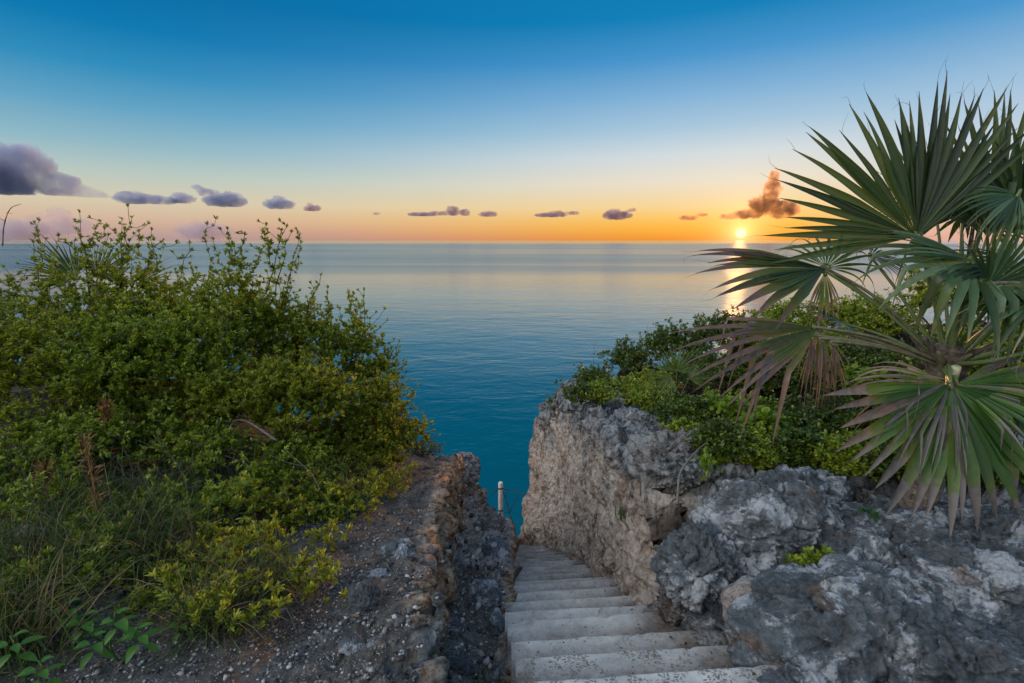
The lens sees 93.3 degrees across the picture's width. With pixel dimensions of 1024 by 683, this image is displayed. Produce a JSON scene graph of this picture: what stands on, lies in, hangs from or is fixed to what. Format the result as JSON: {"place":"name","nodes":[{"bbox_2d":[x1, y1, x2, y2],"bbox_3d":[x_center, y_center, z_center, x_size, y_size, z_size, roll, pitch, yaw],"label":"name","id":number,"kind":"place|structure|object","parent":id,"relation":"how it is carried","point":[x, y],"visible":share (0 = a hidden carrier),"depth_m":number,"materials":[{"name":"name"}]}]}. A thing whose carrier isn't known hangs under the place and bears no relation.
{"place":"outdoors","nodes":[
{"label":"outdoors","id":0,"kind":"place"},
{"bbox_2d":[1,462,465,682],"bbox_3d":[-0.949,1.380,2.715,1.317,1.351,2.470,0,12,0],"label":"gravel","id":1,"kind":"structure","parent":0,"point":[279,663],"depth_m":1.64,"materials":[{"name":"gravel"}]},
{"bbox_2d":[0,385,522,682],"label":"ground","id":2,"kind":"structure","parent":0,"point":[444,487],"depth_m":2.11,"materials":[{"name":"soil"}]},
{"bbox_2d":[0,629,64,682],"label":"broad leaved herb","id":3,"kind":"object","parent":2,"relation":"on","point":[42,672],"visible":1,"depth_m":1.31,"materials":[{"name":"green plant"}]},
{"bbox_2d":[0,545,78,612],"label":"sprawling plant","id":4,"kind":"object","parent":2,"relation":"on","point":[21,561],"visible":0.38,"depth_m":1.75,"materials":[{"name":"green plant"}]},
{"bbox_2d":[31,459,59,512],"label":"dead stalk","id":5,"kind":"object","parent":2,"relation":"on","point":[43,465],"visible":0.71,"depth_m":2.16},
{"bbox_2d":[0,449,106,537],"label":"sprawling plant","id":6,"kind":"object","parent":2,"relation":"on","point":[19,501],"visible":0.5,"depth_m":2.15,"materials":[{"name":"green plant"}]},
{"bbox_2d":[0,283,146,422],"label":"rosette shrub","id":7,"kind":"object","parent":2,"relation":"on","point":[17,341],"visible":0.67,"depth_m":2.70,"materials":[{"name":"green plant"}]},
{"bbox_2d":[0,399,152,500],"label":"rosette shrub","id":8,"kind":"object","parent":2,"relation":"on","point":[42,429],"visible":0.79,"depth_m":2.43,"materials":[{"name":"green plant"}]},
{"bbox_2d":[50,598,104,643],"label":"broad leaved herb","id":9,"kind":"object","parent":2,"relation":"on","point":[84,626],"visible":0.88,"depth_m":1.54,"materials":[{"name":"green plant"}]},
{"bbox_2d":[25,520,151,607],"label":"sprawling plant","id":10,"kind":"object","parent":2,"relation":"on","point":[89,567],"visible":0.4,"depth_m":1.83,"materials":[{"name":"green plant"}]},
{"bbox_2d":[73,432,109,525],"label":"dead stalk","id":11,"kind":"object","parent":2,"relation":"on","point":[83,439],"visible":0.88,"depth_m":2.05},
{"bbox_2d":[5,231,184,314],"bbox_3d":[-3.524,-0.286,4.231,1.313,1.335,0.444,-1,12,-6],"label":"bank fan palm","id":12,"kind":"object","parent":2,"relation":"on","point":[63,267],"visible":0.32,"depth_m":4.18,"materials":[{"name":"green plant"}]},
{"bbox_2d":[53,506,151,579],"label":"sprawling plant","id":13,"kind":"object","parent":2,"relation":"on","point":[95,519],"visible":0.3,"depth_m":1.97,"materials":[{"name":"green plant"}]},
{"bbox_2d":[95,397,115,445],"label":"dead stalk","id":14,"kind":"object","parent":2,"relation":"on","point":[105,410],"visible":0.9,"depth_m":2.52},
{"bbox_2d":[0,203,222,355],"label":"rosette shrub","id":15,"kind":"object","parent":2,"relation":"on","point":[117,279],"visible":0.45,"depth_m":3.51,"materials":[{"name":"green plant"}]},
{"bbox_2d":[74,607,164,670],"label":"broad leaved herb","id":16,"kind":"object","parent":2,"relation":"on","point":[129,632],"visible":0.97,"depth_m":1.45,"materials":[{"name":"green plant"}]},
{"bbox_2d":[9,373,248,447],"bbox_3d":[-2.235,0.459,2.948,1.263,0.569,0.813,0,12,0],"label":"rosette shrub","id":17,"kind":"object","parent":2,"relation":"on","point":[149,404],"visible":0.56,"depth_m":2.81,"materials":[{"name":"green plant"}]},
{"bbox_2d":[26,292,263,432],"bbox_3d":[-2.255,0.170,3.050,1.174,0.965,1.153,0,12,0],"label":"rosette shrub","id":18,"kind":"object","parent":2,"relation":"on","point":[177,353],"visible":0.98,"depth_m":2.82,"materials":[{"name":"green plant"}]},
{"bbox_2d":[86,464,208,531],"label":"sprawling plant","id":19,"kind":"object","parent":2,"relation":"on","point":[168,486],"visible":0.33,"depth_m":2.25,"materials":[{"name":"green plant"}]},
{"bbox_2d":[110,532,219,626],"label":"sprawling plant","id":20,"kind":"object","parent":2,"relation":"on","point":[173,578],"visible":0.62,"depth_m":1.80,"materials":[{"name":"green plant"}]},
{"bbox_2d":[106,401,264,484],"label":"rosette shrub","id":21,"kind":"object","parent":2,"relation":"on","point":[221,440],"visible":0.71,"depth_m":2.65,"materials":[{"name":"green plant"}]},
{"bbox_2d":[0,407,374,682],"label":"grass","id":22,"kind":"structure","parent":2,"relation":"on","point":[15,614],"depth_m":1.86,"materials":[{"name":"plant"}]},
{"bbox_2d":[163,507,256,586],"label":"sprawling plant","id":23,"kind":"object","parent":2,"relation":"on","point":[216,534],"visible":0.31,"depth_m":2.07,"materials":[{"name":"green plant"}]},
{"bbox_2d":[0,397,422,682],"bbox_3d":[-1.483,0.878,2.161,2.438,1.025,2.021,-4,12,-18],"label":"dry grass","id":24,"kind":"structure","parent":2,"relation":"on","point":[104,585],"depth_m":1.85,"materials":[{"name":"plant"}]},
{"bbox_2d":[151,462,282,542],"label":"sprawling plant","id":25,"kind":"object","parent":2,"relation":"on","point":[238,489],"visible":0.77,"depth_m":2.31,"materials":[{"name":"green plant"}]},
{"bbox_2d":[144,566,292,641],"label":"sprawling plant","id":26,"kind":"object","parent":2,"relation":"on","point":[226,598],"visible":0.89,"depth_m":1.64,"materials":[{"name":"green plant"}]},
{"bbox_2d":[128,322,334,398],"bbox_3d":[-2.513,0.189,4.066,1.838,0.787,1.200,-6,13,-27],"label":"rosette shrub","id":27,"kind":"object","parent":2,"relation":"on","point":[168,382],"visible":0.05,"depth_m":3.95,"materials":[{"name":"green plant"}]},
{"bbox_2d":[163,215,330,417],"bbox_3d":[-1.939,-0.128,3.582,1.042,1.581,0.799,-9,15,-37],"label":"rosette shrub","id":28,"kind":"object","parent":2,"relation":"on","point":[264,309],"visible":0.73,"depth_m":3.44,"materials":[{"name":"green plant"}]},
{"bbox_2d":[205,510,298,580],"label":"sprawling plant","id":29,"kind":"object","parent":2,"relation":"on","point":[270,535],"visible":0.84,"depth_m":1.98,"materials":[{"name":"green plant"}]},
{"bbox_2d":[175,347,370,456],"bbox_3d":[-1.480,0.396,3.126,1.114,0.808,0.858,0,12,0],"label":"rosette shrub","id":30,"kind":"object","parent":2,"relation":"on","point":[265,390],"visible":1,"depth_m":2.94,"materials":[{"name":"green plant"}]},
{"bbox_2d":[238,469,325,535],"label":"sprawling plant","id":31,"kind":"object","parent":2,"relation":"on","point":[288,520],"visible":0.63,"depth_m":2.49,"materials":[{"name":"green plant"}]},
{"bbox_2d":[220,406,344,520],"bbox_3d":[-1.371,0.705,2.792,0.733,0.517,0.715,-9,15,-36],"label":"rosette shrub","id":32,"kind":"object","parent":2,"relation":"on","point":[299,446],"visible":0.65,"depth_m":2.80,"materials":[{"name":"green plant"}]},
{"bbox_2d":[281,546,347,607],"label":"sprawling plant","id":33,"kind":"object","parent":2,"relation":"on","point":[327,572],"visible":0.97,"depth_m":1.87,"materials":[{"name":"green plant"}]},
{"bbox_2d":[287,472,353,522],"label":"sprawling plant","id":34,"kind":"object","parent":2,"relation":"on","point":[329,490],"visible":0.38,"depth_m":2.66,"materials":[{"name":"green plant"}]},
{"bbox_2d":[247,272,407,434],"bbox_3d":[-1.414,0.133,3.712,1.207,1.326,0.689,-3,12,-15],"label":"rosette shrub","id":35,"kind":"object","parent":2,"relation":"on","point":[357,343],"visible":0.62,"depth_m":3.68,"materials":[{"name":"green plant"}]},
{"bbox_2d":[303,517,352,552],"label":"sprawling plant","id":36,"kind":"object","parent":2,"relation":"on","point":[332,524],"visible":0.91,"depth_m":2.31,"materials":[{"name":"green plant"}]},
{"bbox_2d":[298,474,375,526],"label":"sprawling plant","id":37,"kind":"object","parent":2,"relation":"on","point":[327,514],"visible":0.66,"depth_m":2.66,"materials":[{"name":"green plant"}]},
{"bbox_2d":[338,632,364,655],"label":"stone","id":38,"kind":"object","parent":2,"relation":"on","point":[351,643],"visible":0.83,"depth_m":1.60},
{"bbox_2d":[322,470,388,524],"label":"sprawling plant","id":39,"kind":"object","parent":2,"relation":"on","point":[377,486],"visible":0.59,"depth_m":2.81,"materials":[{"name":"green plant"}]},
{"bbox_2d":[345,577,382,612],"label":"stone","id":40,"kind":"object","parent":2,"relation":"on","point":[366,595],"visible":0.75,"depth_m":1.82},
{"bbox_2d":[286,366,444,483],"bbox_3d":[-1.066,0.616,3.456,1.262,0.800,1.015,-6,13,-27],"label":"rosette shrub","id":41,"kind":"object","parent":2,"relation":"on","point":[370,421],"visible":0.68,"depth_m":3.45,"materials":[{"name":"green plant"}]},
{"bbox_2d":[366,568,387,578],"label":"stone","id":42,"kind":"object","parent":2,"relation":"on","point":[380,573],"visible":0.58,"depth_m":2.08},
{"bbox_2d":[354,457,418,501],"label":"sprawling plant","id":43,"kind":"object","parent":2,"relation":"on","point":[388,478],"visible":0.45,"depth_m":3.20,"materials":[{"name":"green plant"}]},
{"bbox_2d":[377,537,416,562],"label":"stone","id":44,"kind":"object","parent":2,"relation":"on","point":[393,549],"visible":0.77,"depth_m":2.24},
{"bbox_2d":[407,434,447,458],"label":"grey shrub","id":45,"kind":"object","parent":2,"relation":"on","point":[419,451],"visible":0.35,"depth_m":4.58,"materials":[{"name":"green plant"}]},
{"bbox_2d":[365,515,510,682],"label":"gully rubble","id":46,"kind":"object","parent":2,"relation":"on","point":[402,620],"visible":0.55,"depth_m":2.24,"materials":[{"name":"stone"}]},
{"bbox_2d":[148,494,755,675],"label":"leaf litter","id":47,"kind":"object","parent":2,"relation":"on","point":[462,638],"visible":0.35,"depth_m":2.19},
{"bbox_2d":[446,616,461,633],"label":"stone","id":48,"kind":"object","parent":2,"relation":"on","point":[455,624],"visible":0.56,"depth_m":2.53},
{"bbox_2d":[449,655,474,675],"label":"stone","id":49,"kind":"object","parent":2,"relation":"on","point":[463,665],"visible":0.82,"depth_m":2.12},
{"bbox_2d":[432,457,505,573],"bbox_3d":[-0.338,4.083,5.811,0.547,6.973,3.301,0,12,0],"label":"ledge rubble","id":50,"kind":"object","parent":2,"relation":"on","point":[471,515],"visible":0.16,"depth_m":4.44,"materials":[{"name":"stone"}]},
{"bbox_2d":[458,452,480,486],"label":"stone","id":51,"kind":"object","parent":2,"relation":"on","point":[472,469],"visible":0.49,"depth_m":5.37,"materials":[{"name":"stone"}]},
{"bbox_2d":[468,579,502,610],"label":"stone","id":52,"kind":"object","parent":2,"relation":"on","point":[487,594],"visible":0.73,"depth_m":3.04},
{"bbox_2d":[473,515,503,537],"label":"stone","id":53,"kind":"object","parent":2,"relation":"on","point":[490,527],"visible":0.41,"depth_m":4.62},
{"bbox_2d":[481,536,508,558],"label":"stone","id":54,"kind":"object","parent":2,"relation":"on","point":[496,546],"visible":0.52,"depth_m":4.05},
{"bbox_2d":[489,607,504,635],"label":"stone","id":55,"kind":"object","parent":2,"relation":"on","point":[497,622],"visible":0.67,"depth_m":2.69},
{"bbox_2d":[505,544,780,682],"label":"staircase","id":56,"kind":"structure","parent":2,"relation":"on","point":[590,622],"depth_m":2.21,"materials":[{"name":"concrete"}]},
{"bbox_2d":[675,440,708,504],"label":"twig","id":57,"kind":"object","parent":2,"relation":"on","point":[680,472],"visible":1,"depth_m":2.82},
{"bbox_2d":[0,241,1023,535],"bbox_3d":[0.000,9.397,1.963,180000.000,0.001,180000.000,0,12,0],"label":"sea","id":58,"kind":"structure","parent":0,"point":[498,339],"depth_m":80.38,"materials":[{"name":"liquid"}]},
{"bbox_2d":[0,0,1023,240],"label":"sky","id":59,"kind":"structure","parent":0,"point":[335,120],"materials":[{"name":"blue"}]},
{"bbox_2d":[518,319,1023,645],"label":"cliff","id":60,"kind":"structure","parent":0,"point":[584,474],"depth_m":3.75,"materials":[{"name":"stone"}]},
{"bbox_2d":[558,381,599,404],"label":"thicket shrub","id":61,"kind":"object","parent":60,"relation":"on","point":[579,387],"visible":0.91,"depth_m":5.40,"materials":[{"name":"green plant"}]},
{"bbox_2d":[571,353,614,383],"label":"thicket shrub","id":62,"kind":"object","parent":60,"relation":"on","point":[585,373],"visible":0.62,"depth_m":7.17,"materials":[{"name":"green plant"}]},
{"bbox_2d":[580,376,624,405],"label":"thicket shrub","id":63,"kind":"object","parent":60,"relation":"on","point":[599,388],"visible":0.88,"depth_m":5.36,"materials":[{"name":"green plant"}]},
{"bbox_2d":[581,389,629,410],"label":"boulder","id":64,"kind":"object","parent":60,"relation":"on","point":[616,405],"visible":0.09,"depth_m":5.67,"materials":[{"name":"stone"}]},
{"bbox_2d":[599,331,659,379],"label":"thicket shrub","id":65,"kind":"object","parent":60,"relation":"on","point":[624,354],"visible":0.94,"depth_m":6.92,"materials":[{"name":"green plant"}]},
{"bbox_2d":[613,405,656,429],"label":"boulder","id":66,"kind":"object","parent":60,"relation":"on","point":[623,414],"visible":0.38,"depth_m":4.49,"materials":[{"name":"stone"}]},
{"bbox_2d":[612,365,682,394],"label":"thicket shrub","id":67,"kind":"object","parent":60,"relation":"on","point":[634,381],"visible":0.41,"depth_m":5.90,"materials":[{"name":"green plant"}]},
{"bbox_2d":[620,382,678,411],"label":"thicket shrub","id":68,"kind":"object","parent":60,"relation":"on","point":[642,400],"visible":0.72,"depth_m":5.28,"materials":[{"name":"green plant"}]},
{"bbox_2d":[656,587,686,626],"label":"boulder","id":69,"kind":"object","parent":60,"relation":"on","point":[669,611],"visible":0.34,"depth_m":2.34,"materials":[{"name":"stone"}]},
{"bbox_2d":[626,427,720,495],"bbox_3d":[1.085,0.776,3.291,0.563,0.394,0.650,0,12,0],"label":"boulder","id":70,"kind":"object","parent":60,"relation":"on","point":[661,456],"visible":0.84,"depth_m":3.10,"materials":[{"name":"stone"}]},
{"bbox_2d":[640,317,709,372],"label":"thicket shrub","id":71,"kind":"object","parent":60,"relation":"on","point":[658,342],"visible":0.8,"depth_m":6.53,"materials":[{"name":"green plant"}]},
{"bbox_2d":[659,417,698,432],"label":"thicket shrub","id":72,"kind":"object","parent":60,"relation":"on","point":[675,425],"visible":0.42,"depth_m":3.60,"materials":[{"name":"green plant"}]},
{"bbox_2d":[639,337,720,405],"bbox_3d":[1.729,0.432,4.970,0.934,0.929,0.351,0,12,0],"label":"young fan palm","id":73,"kind":"object","parent":60,"relation":"on","point":[663,376],"visible":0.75,"depth_m":4.98,"materials":[{"name":"green plant"}]},
{"bbox_2d":[645,388,720,423],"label":"thicket shrub","id":74,"kind":"object","parent":60,"relation":"on","point":[694,409],"visible":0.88,"depth_m":3.83,"materials":[{"name":"green plant"}]},
{"bbox_2d":[649,518,748,614],"bbox_3d":[0.941,1.087,2.324,0.523,0.469,0.470,0,12,0],"label":"boulder","id":75,"kind":"object","parent":60,"relation":"on","point":[694,567],"visible":0.81,"depth_m":2.21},
{"bbox_2d":[658,343,750,396],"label":"thicket shrub","id":76,"kind":"object","parent":60,"relation":"on","point":[699,352],"visible":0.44,"depth_m":5.25,"materials":[{"name":"green plant"}]},
{"bbox_2d":[695,448,716,503],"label":"leafy tuft","id":77,"kind":"object","parent":60,"relation":"on","point":[704,459],"visible":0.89,"depth_m":2.84,"materials":[{"name":"green plant"}]},
{"bbox_2d":[703,430,734,472],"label":"lime shrub","id":78,"kind":"object","parent":60,"relation":"on","point":[720,459],"visible":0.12,"depth_m":3.07,"materials":[{"name":"green plant"}]},
{"bbox_2d":[683,414,760,462],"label":"thicket shrub","id":79,"kind":"object","parent":60,"relation":"on","point":[723,442],"visible":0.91,"depth_m":3.06,"materials":[{"name":"green plant"}]},
{"bbox_2d":[680,305,769,357],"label":"thicket shrub","id":80,"kind":"object","parent":60,"relation":"on","point":[703,333],"visible":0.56,"depth_m":6.21,"materials":[{"name":"green plant"}]},
{"bbox_2d":[706,395,749,424],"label":"lime shrub","id":81,"kind":"object","parent":60,"relation":"on","point":[721,405],"visible":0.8,"depth_m":3.76,"materials":[{"name":"green plant"}]},
{"bbox_2d":[720,575,755,626],"bbox_3d":[1.022,1.123,1.968,0.308,0.280,0.306,0,12,0],"label":"boulder","id":82,"kind":"object","parent":60,"relation":"on","point":[733,591],"visible":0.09,"depth_m":1.99,"materials":[{"name":"stone"}]},
{"bbox_2d":[699,386,777,425],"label":"thicket shrub","id":83,"kind":"object","parent":60,"relation":"on","point":[711,393],"visible":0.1,"depth_m":4.23,"materials":[{"name":"green plant"}]},
{"bbox_2d":[732,425,794,470],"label":"thicket shrub","id":84,"kind":"object","parent":60,"relation":"on","point":[762,458],"visible":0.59,"depth_m":2.98,"materials":[{"name":"green plant"}]},
{"bbox_2d":[738,405,794,436],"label":"lime shrub","id":85,"kind":"object","parent":60,"relation":"on","point":[765,416],"visible":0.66,"depth_m":3.42,"materials":[{"name":"green plant"}]},
{"bbox_2d":[688,479,847,564],"bbox_3d":[1.347,0.973,2.485,0.835,0.581,0.588,0,12,0],"label":"boulder","id":86,"kind":"object","parent":60,"relation":"on","point":[778,519],"visible":0.62,"depth_m":2.29,"materials":[{"name":"stone"}]},
{"bbox_2d":[726,340,833,398],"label":"thicket shrub","id":87,"kind":"object","parent":60,"relation":"on","point":[795,378],"visible":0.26,"depth_m":4.67,"materials":[{"name":"green plant"}]},
{"bbox_2d":[732,296,836,345],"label":"thicket shrub","id":88,"kind":"object","parent":60,"relation":"on","point":[776,313],"visible":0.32,"depth_m":5.75,"materials":[{"name":"green plant"}]},
{"bbox_2d":[730,394,839,434],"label":"thicket shrub","id":89,"kind":"object","parent":60,"relation":"on","point":[793,405],"visible":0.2,"depth_m":3.58,"materials":[{"name":"green plant"}]},
{"bbox_2d":[756,661,831,682],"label":"boulder","id":90,"kind":"object","parent":60,"relation":"on","point":[788,672],"visible":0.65,"depth_m":1.61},
{"bbox_2d":[768,421,839,471],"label":"thicket shrub","id":91,"kind":"object","parent":60,"relation":"on","point":[803,439],"visible":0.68,"depth_m":2.93,"materials":[{"name":"green plant"}]},
{"bbox_2d":[754,463,855,506],"bbox_3d":[1.644,0.852,2.746,0.466,0.333,0.498,-11,16,-43],"label":"boulder","id":92,"kind":"object","parent":60,"relation":"on","point":[834,489],"visible":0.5,"depth_m":2.65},
{"bbox_2d":[781,543,834,566],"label":"leafy tuft","id":93,"kind":"object","parent":60,"relation":"on","point":[808,556],"visible":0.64,"depth_m":2.13,"materials":[{"name":"green plant"}]},
{"bbox_2d":[725,552,951,682],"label":"boulder","id":94,"kind":"object","parent":60,"relation":"on","point":[836,617],"visible":0.79,"depth_m":1.69,"materials":[{"name":"stone"}]},
{"bbox_2d":[800,375,880,436],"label":"thicket shrub","id":95,"kind":"object","parent":60,"relation":"on","point":[846,415],"visible":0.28,"depth_m":3.29,"materials":[{"name":"green plant"}]},
{"bbox_2d":[661,57,1023,559],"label":"fan palm","id":96,"kind":"object","parent":60,"relation":"on","point":[936,423],"visible":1,"depth_m":2.11,"materials":[{"name":"green plant"}]},
{"bbox_2d":[809,427,881,480],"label":"thicket shrub","id":97,"kind":"object","parent":60,"relation":"on","point":[839,462],"visible":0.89,"depth_m":2.78,"materials":[{"name":"green plant"}]},
{"bbox_2d":[798,335,924,395],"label":"thicket shrub","id":98,"kind":"object","parent":60,"relation":"on","point":[852,355],"visible":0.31,"depth_m":4.11,"materials":[{"name":"green plant"}]},
{"bbox_2d":[837,364,892,388],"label":"lime shrub","id":99,"kind":"object","parent":60,"relation":"on","point":[853,368],"visible":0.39,"depth_m":3.40,"materials":[{"name":"green plant"}]},
{"bbox_2d":[800,290,930,347],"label":"thicket shrub","id":100,"kind":"object","parent":60,"relation":"on","point":[856,311],"visible":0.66,"depth_m":5.04,"materials":[{"name":"green plant"}]},
{"bbox_2d":[837,501,903,545],"bbox_3d":[1.802,1.006,2.451,0.675,0.392,0.471,0,12,0],"label":"boulder","id":101,"kind":"object","parent":60,"relation":"on","point":[851,518],"visible":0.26,"depth_m":2.33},
{"bbox_2d":[859,429,966,485],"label":"thicket shrub","id":102,"kind":"object","parent":60,"relation":"on","point":[880,469],"visible":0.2,"depth_m":2.73,"materials":[{"name":"green plant"}]},
{"bbox_2d":[885,501,977,547],"bbox_3d":[2.059,0.936,2.295,0.609,0.295,0.398,0,12,0],"label":"boulder","id":103,"kind":"object","parent":60,"relation":"on","point":[934,524],"visible":0.27,"depth_m":2.23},
{"bbox_2d":[883,234,1017,338],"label":"thicket shrub","id":104,"kind":"object","parent":60,"relation":"on","point":[916,300],"visible":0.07,"depth_m":4.30,"materials":[{"name":"green plant"}]},
{"bbox_2d":[887,610,1023,682],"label":"boulder","id":105,"kind":"object","parent":60,"relation":"on","point":[960,647],"visible":0.76,"depth_m":1.56,"materials":[{"name":"stone"}]},
{"bbox_2d":[893,539,1023,617],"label":"boulder","id":106,"kind":"object","parent":60,"relation":"on","point":[966,573],"visible":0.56,"depth_m":1.85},
{"bbox_2d":[902,317,1023,405],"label":"thicket shrub","id":107,"kind":"object","parent":60,"relation":"on","point":[988,339],"visible":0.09,"depth_m":3.10,"materials":[{"name":"green plant"}]},
{"bbox_2d":[956,504,1023,561],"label":"boulder","id":108,"kind":"object","parent":60,"relation":"on","point":[992,534],"visible":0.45,"depth_m":2.11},
{"bbox_2d":[966,440,1023,491],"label":"thicket shrub","id":109,"kind":"object","parent":60,"relation":"on","point":[998,481],"visible":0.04,"depth_m":2.49,"materials":[{"name":"green plant"}]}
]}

